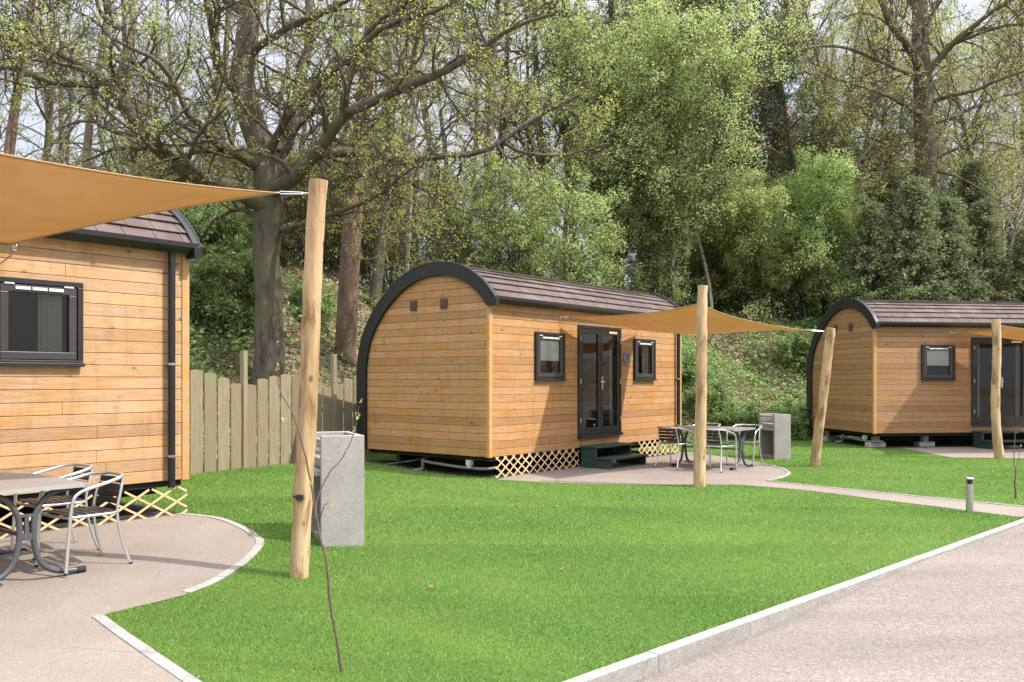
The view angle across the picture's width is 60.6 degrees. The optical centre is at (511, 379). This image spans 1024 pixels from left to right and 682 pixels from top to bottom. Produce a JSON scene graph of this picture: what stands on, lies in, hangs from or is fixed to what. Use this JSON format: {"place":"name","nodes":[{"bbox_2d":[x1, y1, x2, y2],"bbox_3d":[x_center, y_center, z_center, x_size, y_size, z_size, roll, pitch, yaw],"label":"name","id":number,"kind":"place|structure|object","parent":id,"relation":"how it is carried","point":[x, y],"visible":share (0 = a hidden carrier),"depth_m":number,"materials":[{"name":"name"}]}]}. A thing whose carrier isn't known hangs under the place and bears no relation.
{"place":"outdoors","nodes":[
{"label":"outdoors","id":0,"kind":"place"},
{"bbox_2d":[0,513,264,681],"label":"terrace","id":1,"kind":"structure","parent":0,"point":[52,629],"depth_m":6.58,"materials":[{"name":"beige concrete"}]},
{"bbox_2d":[0,472,87,580],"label":"bistro table","id":2,"kind":"object","parent":1,"relation":"on","point":[16,482],"visible":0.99,"depth_m":6.73,"materials":[{"name":"metal"}]},
{"bbox_2d":[10,463,98,559],"bbox_3d":[-3.998,1.132,7.684,0.578,0.753,0.566,0,0,41],"label":"bistro chair","id":3,"kind":"object","parent":1,"relation":"on","point":[64,500],"visible":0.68,"depth_m":7.68,"materials":[{"name":"metal"}]},
{"bbox_2d":[35,471,132,575],"bbox_3d":[-3.510,1.153,7.195,0.578,0.753,0.566,0,0,38],"label":"bistro chair","id":4,"kind":"object","parent":1,"relation":"on","point":[70,513],"visible":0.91,"depth_m":7.20,"materials":[{"name":"metal"}]},
{"bbox_2d":[189,260,821,463],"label":"hillside","id":5,"kind":"structure","parent":0,"point":[325,373],"depth_m":23.98,"materials":[{"name":"green plant"}]},
{"bbox_2d":[0,0,101,154],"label":"pine tree","id":6,"kind":"object","parent":5,"relation":"on","point":[10,137],"visible":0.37,"depth_m":29.21,"materials":[{"name":"green plant"}]},
{"bbox_2d":[0,0,103,164],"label":"woodland tree","id":7,"kind":"object","parent":5,"relation":"on","point":[59,119],"visible":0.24,"depth_m":38.89,"materials":[{"name":"green plant"}]},
{"bbox_2d":[18,2,124,164],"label":"woodland tree","id":8,"kind":"object","parent":5,"relation":"on","point":[70,117],"visible":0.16,"depth_m":36.36,"materials":[{"name":"green plant"}]},
{"bbox_2d":[0,0,152,171],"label":"woodland tree","id":9,"kind":"object","parent":5,"relation":"on","point":[48,116],"visible":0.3,"depth_m":29.65,"materials":[{"name":"green plant"}]},
{"bbox_2d":[51,0,155,167],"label":"woodland tree","id":10,"kind":"object","parent":5,"relation":"on","point":[88,137],"visible":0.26,"depth_m":26.16,"materials":[{"name":"grey plant"}]},
{"bbox_2d":[72,0,213,167],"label":"woodland tree","id":11,"kind":"object","parent":5,"relation":"on","point":[123,36],"visible":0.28,"depth_m":32.05,"materials":[{"name":"green plant"}]},
{"bbox_2d":[45,91,243,214],"bbox_3d":[-11.029,-6.156,27.797,5.492,5.470,6.058,1,1,38],"label":"thicket shrub","id":12,"kind":"object","parent":5,"relation":"on","point":[117,155],"visible":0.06,"depth_m":27.09,"materials":[{"name":"green plant"}]},
{"bbox_2d":[113,0,211,160],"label":"woodland tree","id":13,"kind":"object","parent":5,"relation":"on","point":[155,68],"visible":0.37,"depth_m":35.19,"materials":[{"name":"green plant"}]},
{"bbox_2d":[118,0,223,150],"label":"woodland tree","id":14,"kind":"object","parent":5,"relation":"on","point":[168,44],"visible":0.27,"depth_m":41.00,"materials":[{"name":"green plant"}]},
{"bbox_2d":[109,0,296,207],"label":"woodland tree","id":15,"kind":"object","parent":5,"relation":"on","point":[215,95],"visible":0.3,"depth_m":25.03,"materials":[{"name":"green plant"}]},
{"bbox_2d":[177,200,252,263],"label":"bush","id":16,"kind":"object","parent":5,"relation":"on","point":[217,227],"visible":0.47,"depth_m":21.95,"materials":[{"name":"green plant"}]},
{"bbox_2d":[126,99,311,244],"bbox_3d":[-7.907,-5.469,24.905,4.992,4.973,5.508,0,0,0],"label":"thicket shrub","id":17,"kind":"object","parent":5,"relation":"on","point":[204,168],"visible":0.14,"depth_m":23.99,"materials":[{"name":"green plant"}]},
{"bbox_2d":[189,259,253,338],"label":"bush","id":18,"kind":"object","parent":5,"relation":"on","point":[213,303],"visible":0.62,"depth_m":19.00,"materials":[{"name":"green plant"}]},
{"bbox_2d":[189,242,287,326],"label":"bush","id":19,"kind":"object","parent":5,"relation":"on","point":[241,274],"visible":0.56,"depth_m":19.91,"materials":[{"name":"green plant"}]},
{"bbox_2d":[287,281,336,332],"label":"bush","id":20,"kind":"object","parent":5,"relation":"on","point":[326,309],"visible":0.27,"depth_m":22.31,"materials":[{"name":"green plant"}]},
{"bbox_2d":[241,109,396,266],"bbox_3d":[-5.351,-5.552,25.440,4.493,4.476,4.957,-1,1,0],"label":"thicket shrub","id":21,"kind":"object","parent":5,"relation":"on","point":[301,211],"visible":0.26,"depth_m":25.19,"materials":[{"name":"green plant"}]},
{"bbox_2d":[0,0,657,387],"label":"oak tree","id":22,"kind":"object","parent":5,"relation":"on","point":[264,154],"visible":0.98,"depth_m":17.73,"materials":[{"name":"green plant"}]},
{"bbox_2d":[282,147,412,287],"bbox_3d":[-5.437,-5.086,27.250,4.743,4.724,5.232,-1,2,-15],"label":"thicket shrub","id":23,"kind":"object","parent":5,"relation":"on","point":[366,254],"visible":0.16,"depth_m":26.62,"materials":[{"name":"green plant"}]},
{"bbox_2d":[268,0,453,309],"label":"woodland tree","id":24,"kind":"object","parent":5,"relation":"on","point":[376,286],"visible":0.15,"depth_m":24.93,"materials":[{"name":"brown plant"}]},
{"bbox_2d":[319,0,518,366],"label":"pine tree","id":25,"kind":"object","parent":5,"relation":"on","point":[347,315],"visible":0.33,"depth_m":21.33,"materials":[{"name":"brown plant"}]},
{"bbox_2d":[327,132,515,287],"bbox_3d":[-2.991,-4.907,26.717,6.058,5.470,5.492,0,2,-22],"label":"thicket shrub","id":26,"kind":"object","parent":5,"relation":"on","point":[447,238],"visible":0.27,"depth_m":26.96,"materials":[{"name":"green plant"}]},
{"bbox_2d":[374,1,473,272],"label":"birch tree","id":27,"kind":"object","parent":5,"relation":"on","point":[412,148],"visible":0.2,"depth_m":24.88,"materials":[{"name":"green plant"}]},
{"bbox_2d":[374,2,486,208],"bbox_3d":[-3.616,-10.038,36.453,6.179,14.950,4.447,-1,1,17],"label":"woodland tree","id":28,"kind":"object","parent":5,"relation":"on","point":[441,115],"visible":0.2,"depth_m":36.26,"materials":[{"name":"green plant"}]},
{"bbox_2d":[414,161,526,269],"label":"bushy tree","id":29,"kind":"object","parent":5,"relation":"on","point":[470,245],"visible":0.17,"depth_m":29.38,"materials":[{"name":"green plant"}]},
{"bbox_2d":[419,0,551,253],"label":"woodland tree","id":30,"kind":"object","parent":5,"relation":"on","point":[500,134],"visible":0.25,"depth_m":32.74,"materials":[{"name":"green plant"}]},
{"bbox_2d":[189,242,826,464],"bbox_3d":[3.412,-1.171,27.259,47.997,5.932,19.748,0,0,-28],"label":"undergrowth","id":31,"kind":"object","parent":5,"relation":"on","point":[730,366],"visible":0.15,"depth_m":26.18,"materials":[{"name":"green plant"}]},
{"bbox_2d":[453,0,568,273],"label":"woodland tree","id":32,"kind":"object","parent":5,"relation":"on","point":[528,68],"visible":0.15,"depth_m":36.64,"materials":[{"name":"green plant"}]},
{"bbox_2d":[453,140,569,275],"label":"bushy tree","id":33,"kind":"object","parent":5,"relation":"on","point":[517,265],"visible":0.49,"depth_m":26.43,"materials":[{"name":"green plant"}]},
{"bbox_2d":[429,0,598,276],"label":"woodland tree","id":34,"kind":"object","parent":5,"relation":"on","point":[537,130],"visible":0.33,"depth_m":30.75,"materials":[{"name":"green plant"}]},
{"bbox_2d":[425,0,613,264],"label":"woodland tree","id":35,"kind":"object","parent":5,"relation":"on","point":[490,135],"visible":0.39,"depth_m":28.08,"materials":[{"name":"green plant"}]},
{"bbox_2d":[465,0,657,278],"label":"woodland tree","id":36,"kind":"object","parent":5,"relation":"on","point":[550,63],"visible":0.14,"depth_m":32.39,"materials":[{"name":"green plant"}]},
{"bbox_2d":[504,165,631,287],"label":"bushy tree","id":37,"kind":"object","parent":5,"relation":"on","point":[600,237],"visible":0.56,"depth_m":24.77,"materials":[{"name":"green plant"}]},
{"bbox_2d":[497,0,714,282],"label":"woodland tree","id":38,"kind":"object","parent":5,"relation":"on","point":[556,135],"visible":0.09,"depth_m":32.01,"materials":[{"name":"green plant"}]},
{"bbox_2d":[508,0,742,287],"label":"leafy tree","id":39,"kind":"object","parent":5,"relation":"on","point":[661,40],"visible":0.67,"depth_m":27.94,"materials":[{"name":"green plant"}]},
{"bbox_2d":[583,170,715,306],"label":"bushy tree","id":40,"kind":"object","parent":5,"relation":"on","point":[648,275],"visible":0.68,"depth_m":28.64,"materials":[{"name":"green plant"}]},
{"bbox_2d":[544,0,755,280],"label":"tree","id":41,"kind":"object","parent":5,"relation":"on","point":[689,2],"visible":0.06,"depth_m":32.43,"materials":[{"name":"green plant"}]},
{"bbox_2d":[510,0,816,298],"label":"leafy tree","id":42,"kind":"object","parent":5,"relation":"on","point":[718,44],"visible":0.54,"depth_m":28.20,"materials":[{"name":"green plant"}]},
{"bbox_2d":[643,216,757,304],"bbox_3d":[6.839,-4.306,32.306,4.406,3.978,3.994,1,-2,1],"label":"thicket shrub","id":43,"kind":"object","parent":5,"relation":"on","point":[695,285],"visible":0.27,"depth_m":31.47,"materials":[{"name":"green plant"}]},
{"bbox_2d":[682,341,728,391],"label":"bush","id":44,"kind":"object","parent":5,"relation":"on","point":[689,363],"visible":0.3,"depth_m":24.81,"materials":[{"name":"green plant"}]},
{"bbox_2d":[682,377,733,425],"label":"bush","id":45,"kind":"object","parent":5,"relation":"on","point":[716,400],"visible":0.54,"depth_m":24.02,"materials":[{"name":"green plant"}]},
{"bbox_2d":[630,0,798,303],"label":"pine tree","id":46,"kind":"object","parent":5,"relation":"on","point":[723,8],"visible":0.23,"depth_m":32.02,"materials":[{"name":"green plant"}]},
{"bbox_2d":[708,397,761,439],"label":"bush","id":47,"kind":"object","parent":5,"relation":"on","point":[733,414],"visible":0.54,"depth_m":23.66,"materials":[{"name":"green plant"}]},
{"bbox_2d":[661,145,825,331],"bbox_3d":[8.284,-5.195,32.093,6.744,7.806,6.732,1,1,-36],"label":"leafy tree","id":48,"kind":"object","parent":5,"relation":"on","point":[750,200],"visible":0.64,"depth_m":29.69,"materials":[{"name":"green plant"}]},
{"bbox_2d":[676,0,853,317],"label":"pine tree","id":49,"kind":"object","parent":5,"relation":"on","point":[760,94],"visible":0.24,"depth_m":32.77,"materials":[{"name":"green plant"}]},
{"bbox_2d":[711,13,837,316],"bbox_3d":[11.431,-9.023,37.910,5.487,13.712,5.449,1,-1,10],"label":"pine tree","id":50,"kind":"object","parent":5,"relation":"on","point":[795,100],"visible":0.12,"depth_m":36.83,"materials":[{"name":"green plant"}]},
{"bbox_2d":[742,400,813,440],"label":"bush","id":51,"kind":"object","parent":5,"relation":"on","point":[777,408],"visible":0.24,"depth_m":23.37,"materials":[{"name":"green plant"}]},
{"bbox_2d":[727,10,850,315],"bbox_3d":[10.773,-8.165,33.976,4.692,11.808,4.725,-2,2,-38],"label":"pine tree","id":52,"kind":"object","parent":5,"relation":"on","point":[790,144],"visible":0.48,"depth_m":33.29,"materials":[{"name":"green plant"}]},
{"bbox_2d":[706,176,877,326],"bbox_3d":[10.143,-4.638,31.251,5.864,6.788,5.854,0,0,21],"label":"leafy tree","id":53,"kind":"object","parent":5,"relation":"on","point":[779,280],"visible":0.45,"depth_m":30.36,"materials":[{"name":"green plant"}]},
{"bbox_2d":[772,325,815,372],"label":"bush","id":54,"kind":"object","parent":5,"relation":"on","point":[801,349],"visible":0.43,"depth_m":27.89,"materials":[{"name":"green plant"}]},
{"bbox_2d":[719,0,878,316],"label":"woodland tree","id":55,"kind":"object","parent":5,"relation":"on","point":[775,139],"visible":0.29,"depth_m":35.10,"materials":[{"name":"green plant"}]},
{"bbox_2d":[762,140,912,316],"bbox_3d":[11.580,-4.674,31.242,6.158,7.127,6.146,-1,0,41],"label":"leafy tree","id":56,"kind":"object","parent":5,"relation":"on","point":[831,192],"visible":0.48,"depth_m":29.77,"materials":[{"name":"green plant"}]},
{"bbox_2d":[755,0,953,294],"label":"woodland tree","id":57,"kind":"object","parent":5,"relation":"on","point":[831,113],"visible":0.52,"depth_m":34.15,"materials":[{"name":"green plant"}]},
{"bbox_2d":[763,0,947,184],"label":"woodland tree","id":58,"kind":"object","parent":5,"relation":"on","point":[854,57],"visible":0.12,"depth_m":40.98,"materials":[{"name":"green plant"}]},
{"bbox_2d":[826,198,907,306],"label":"conifer shrub","id":59,"kind":"object","parent":5,"relation":"on","point":[869,248],"visible":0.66,"depth_m":29.08,"materials":[{"name":"green plant"}]},
{"bbox_2d":[843,167,921,297],"bbox_3d":[13.320,-4.102,30.938,3.427,6.715,3.759,2,0,-4],"label":"conifer shrub","id":60,"kind":"object","parent":5,"relation":"on","point":[892,184],"visible":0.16,"depth_m":30.68,"materials":[{"name":"green plant"}]},
{"bbox_2d":[747,0,1023,278],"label":"oak tree","id":61,"kind":"object","parent":5,"relation":"on","point":[920,106],"visible":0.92,"depth_m":30.01,"materials":[{"name":"green plant"}]},
{"bbox_2d":[830,0,977,201],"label":"woodland tree","id":62,"kind":"object","parent":5,"relation":"on","point":[876,65],"visible":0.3,"depth_m":36.81,"materials":[{"name":"green plant"}]},
{"bbox_2d":[863,171,959,300],"bbox_3d":[13.274,-3.272,29.235,3.607,7.267,3.957,0,0,0],"label":"conifer shrub","id":63,"kind":"object","parent":5,"relation":"on","point":[915,210],"visible":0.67,"depth_m":28.79,"materials":[{"name":"green plant"}]},
{"bbox_2d":[848,0,1006,265],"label":"woodland tree","id":64,"kind":"object","parent":5,"relation":"on","point":[940,116],"visible":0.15,"depth_m":37.66,"materials":[{"name":"green plant"}]},
{"bbox_2d":[902,48,995,278],"bbox_3d":[16.638,-7.283,34.019,2.663,10.870,4.640,1,0,-18],"label":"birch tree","id":65,"kind":"object","parent":5,"relation":"on","point":[946,186],"visible":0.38,"depth_m":33.44,"materials":[{"name":"green plant"}]},
{"bbox_2d":[887,0,1023,296],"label":"woodland tree","id":66,"kind":"object","parent":5,"relation":"on","point":[954,57],"visible":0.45,"depth_m":33.63,"materials":[{"name":"green plant"}]},
{"bbox_2d":[918,191,995,300],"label":"conifer shrub","id":67,"kind":"object","parent":5,"relation":"on","point":[950,220],"visible":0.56,"depth_m":28.95,"materials":[{"name":"green plant"}]},
{"bbox_2d":[913,0,1023,192],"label":"woodland tree","id":68,"kind":"object","parent":5,"relation":"on","point":[974,100],"visible":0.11,"depth_m":43.62,"materials":[{"name":"green plant"}]},
{"bbox_2d":[941,156,1008,299],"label":"conifer shrub","id":69,"kind":"object","parent":5,"relation":"on","point":[977,167],"visible":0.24,"depth_m":30.77,"materials":[{"name":"green plant"}]},
{"bbox_2d":[951,0,1023,252],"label":"woodland tree","id":70,"kind":"object","parent":5,"relation":"on","point":[1013,42],"visible":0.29,"depth_m":38.26,"materials":[{"name":"green plant"}]},
{"bbox_2d":[955,195,1023,301],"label":"conifer shrub","id":71,"kind":"object","parent":5,"relation":"on","point":[989,236],"visible":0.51,"depth_m":29.14,"materials":[{"name":"green plant"}]},
{"bbox_2d":[971,55,1023,256],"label":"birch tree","id":72,"kind":"object","parent":5,"relation":"on","point":[1014,185],"visible":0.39,"depth_m":35.26,"materials":[{"name":"green plant"}]},
{"bbox_2d":[986,27,1023,282],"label":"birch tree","id":73,"kind":"object","parent":5,"relation":"on","point":[1018,212],"visible":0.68,"depth_m":31.48,"materials":[{"name":"green plant"}]},
{"bbox_2d":[992,224,1023,301],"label":"conifer shrub","id":74,"kind":"object","parent":5,"relation":"on","point":[1018,269],"visible":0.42,"depth_m":29.07,"materials":[{"name":"green plant"}]},
{"bbox_2d":[0,0,1023,302],"label":"sky","id":75,"kind":"structure","parent":0,"point":[22,144],"materials":[{"name":"white"}]},
{"bbox_2d":[105,436,1023,681],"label":"lawn","id":76,"kind":"structure","parent":0,"point":[501,588],"depth_m":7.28,"materials":[{"name":"green plant"}]},
{"bbox_2d":[0,500,179,535],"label":"bare soil","id":77,"kind":"structure","parent":76,"relation":"on","point":[123,514],"depth_m":9.56,"materials":[{"name":"brown soil"}]},
{"bbox_2d":[0,209,202,538],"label":"wooden cabin","id":78,"kind":"object","parent":77,"relation":"on","point":[94,346],"visible":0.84,"depth_m":9.06,"materials":[{"name":"brown wood"}]},
{"bbox_2d":[0,276,84,366],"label":"window","id":79,"kind":"structure","parent":78,"relation":"in","point":[50,293],"depth_m":8.64,"materials":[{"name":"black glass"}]},
{"bbox_2d":[92,614,201,681],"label":"terrace kerb","id":80,"kind":"structure","parent":76,"relation":"on","point":[157,658],"depth_m":5.14,"materials":[{"name":"concrete"}]},
{"bbox_2d":[176,513,263,593],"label":"terrace kerb","id":81,"kind":"structure","parent":76,"relation":"on","point":[255,549],"depth_m":7.64,"materials":[{"name":"concrete"}]},
{"bbox_2d":[189,351,386,473],"bbox_3d":[-4.478,0.660,14.631,0.095,2.280,8.687,0,0,31],"label":"wooden fence","id":82,"kind":"object","parent":76,"relation":"on","point":[244,448],"visible":0.34,"depth_m":14.79,"materials":[{"name":"beige wood"}]},
{"bbox_2d":[290,178,327,578],"bbox_3d":[-1.637,0.075,7.005,0.341,3.344,0.187,0,0,17],"label":"log pole","id":83,"kind":"object","parent":76,"relation":"on","point":[308,383],"visible":0.93,"depth_m":6.96,"materials":[{"name":"brown wood"}]},
{"bbox_2d":[0,153,307,247],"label":"shade sail","id":84,"kind":"object","parent":83,"relation":"attached to","point":[39,198],"visible":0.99,"depth_m":6.57,"materials":[{"name":"fabric"}]},
{"bbox_2d":[273,341,361,672],"bbox_3d":[-1.060,0.695,4.817,0.489,1.813,0.208,0,0,-18],"label":"sapling","id":85,"kind":"object","parent":76,"relation":"on","point":[328,584],"visible":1,"depth_m":4.82,"materials":[{"name":"brown plant"}]},
{"bbox_2d":[311,431,363,546],"bbox_3d":[-1.757,1.063,8.610,0.460,1.070,0.720,0,0,-22],"label":"barbecue","id":86,"kind":"object","parent":76,"relation":"on","point":[341,521],"visible":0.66,"depth_m":8.29,"materials":[{"name":"grey concrete"}]},
{"bbox_2d":[368,450,673,477],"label":"bare soil","id":87,"kind":"structure","parent":76,"relation":"on","point":[451,470],"depth_m":15.88,"materials":[{"name":"brown soil"}]},
{"bbox_2d":[356,261,681,477],"bbox_3d":[0.514,-0.194,17.530,3.338,3.605,6.576,0,0,39],"label":"wooden cabin","id":88,"kind":"object","parent":87,"relation":"on","point":[472,368],"visible":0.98,"depth_m":15.31,"materials":[{"name":"brown wood"}]},
{"bbox_2d":[533,332,566,380],"bbox_3d":[0.652,-0.402,15.363,0.126,0.845,0.880,0,0,39],"label":"window","id":89,"kind":"structure","parent":88,"relation":"in","point":[548,346],"depth_m":15.35,"materials":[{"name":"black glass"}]},
{"bbox_2d":[577,325,622,438],"bbox_3d":[1.649,0.038,16.620,0.214,2.085,1.470,0,0,39],"label":"door","id":90,"kind":"structure","parent":88,"relation":"in","point":[600,430],"depth_m":16.59,"materials":[{"name":"black glass"}]},
{"bbox_2d":[632,339,656,380],"bbox_3d":[2.686,-0.372,17.890,0.134,0.905,0.850,0,0,39],"label":"window","id":91,"kind":"structure","parent":88,"relation":"in","point":[644,343],"depth_m":17.96,"materials":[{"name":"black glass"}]},
{"bbox_2d":[693,285,707,486],"bbox_3d":[2.822,0.169,13.117,0.229,3.168,0.199,0,0,0],"label":"log pole","id":92,"kind":"object","parent":76,"relation":"on","point":[699,473],"visible":0.94,"depth_m":13.06,"materials":[{"name":"brown wood"}]},
{"bbox_2d":[759,413,790,459],"bbox_3d":[5.354,1.165,17.951,0.400,0.930,0.720,0,0,-9],"label":"barbecue","id":93,"kind":"object","parent":76,"relation":"on","point":[775,436],"visible":0.93,"depth_m":17.62,"materials":[{"name":"grey concrete"}]},
{"bbox_2d":[810,328,834,466],"bbox_3d":[5.667,0.397,16.016,0.191,2.684,0.537,0,0,-32],"label":"log pole","id":94,"kind":"object","parent":76,"relation":"on","point":[819,422],"visible":0.94,"depth_m":15.95,"materials":[{"name":"brown wood"}]},
{"bbox_2d":[563,304,825,333],"bbox_3d":[3.092,-1.013,15.779,3.893,0.376,3.445,0,0,-44],"label":"shade sail","id":95,"kind":"object","parent":94,"relation":"attached to","point":[681,320],"visible":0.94,"depth_m":14.98,"materials":[{"name":"fabric"}]},
{"bbox_2d":[822,439,1018,447],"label":"bare soil","id":96,"kind":"structure","parent":76,"relation":"on","point":[910,443],"depth_m":21.86,"materials":[{"name":"brown soil"}]},
{"bbox_2d":[806,298,1023,447],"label":"wooden cabin","id":97,"kind":"object","parent":96,"relation":"on","point":[920,371],"visible":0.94,"depth_m":20.76,"materials":[{"name":"brown wood"}]},
{"bbox_2d":[920,345,955,380],"bbox_3d":[10.027,-0.402,20.643,0.880,0.845,0.126,0,0,-9],"label":"window","id":98,"kind":"structure","parent":97,"relation":"in","point":[931,355],"depth_m":20.63,"materials":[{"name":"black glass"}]},
{"bbox_2d":[971,337,1023,424],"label":"door","id":99,"kind":"structure","parent":97,"relation":"in","point":[975,341],"depth_m":20.86,"materials":[{"name":"metal"}]},
{"bbox_2d":[990,319,1004,458],"bbox_3d":[9.833,0.256,17.752,0.316,2.984,0.200,0,0,-29],"label":"log pole","id":100,"kind":"object","parent":76,"relation":"on","point":[998,448],"visible":0.93,"depth_m":17.67,"materials":[{"name":"brown wood"}]},
{"bbox_2d":[496,452,1023,516],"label":"terrace","id":101,"kind":"structure","parent":0,"point":[663,471],"depth_m":14.29,"materials":[{"name":"beige concrete"}]},
{"bbox_2d":[580,442,647,469],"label":"steps","id":102,"kind":"structure","parent":101,"relation":"on","point":[591,459],"depth_m":15.94,"materials":[{"name":"green paint"}]},
{"bbox_2d":[669,425,755,469],"bbox_3d":[3.680,1.234,16.120,1.348,0.721,0.881,0,0,39],"label":"bistro table","id":103,"kind":"object","parent":101,"relation":"on","point":[732,429],"visible":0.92,"depth_m":15.97,"materials":[{"name":"metal"}]},
{"bbox_2d":[635,524,1023,681],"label":"gravel road","id":104,"kind":"structure","parent":0,"point":[945,597],"depth_m":5.74,"materials":[{"name":"beige gravel"}]},
{"bbox_2d":[562,518,1023,681],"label":"road kerb","id":105,"kind":"structure","parent":104,"relation":"on","point":[653,661],"depth_m":5.66,"materials":[{"name":"concrete"}]},
{"bbox_2d":[904,446,1023,457],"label":"terrace","id":106,"kind":"structure","parent":0,"point":[961,452],"depth_m":19.47,"materials":[{"name":"beige concrete"}]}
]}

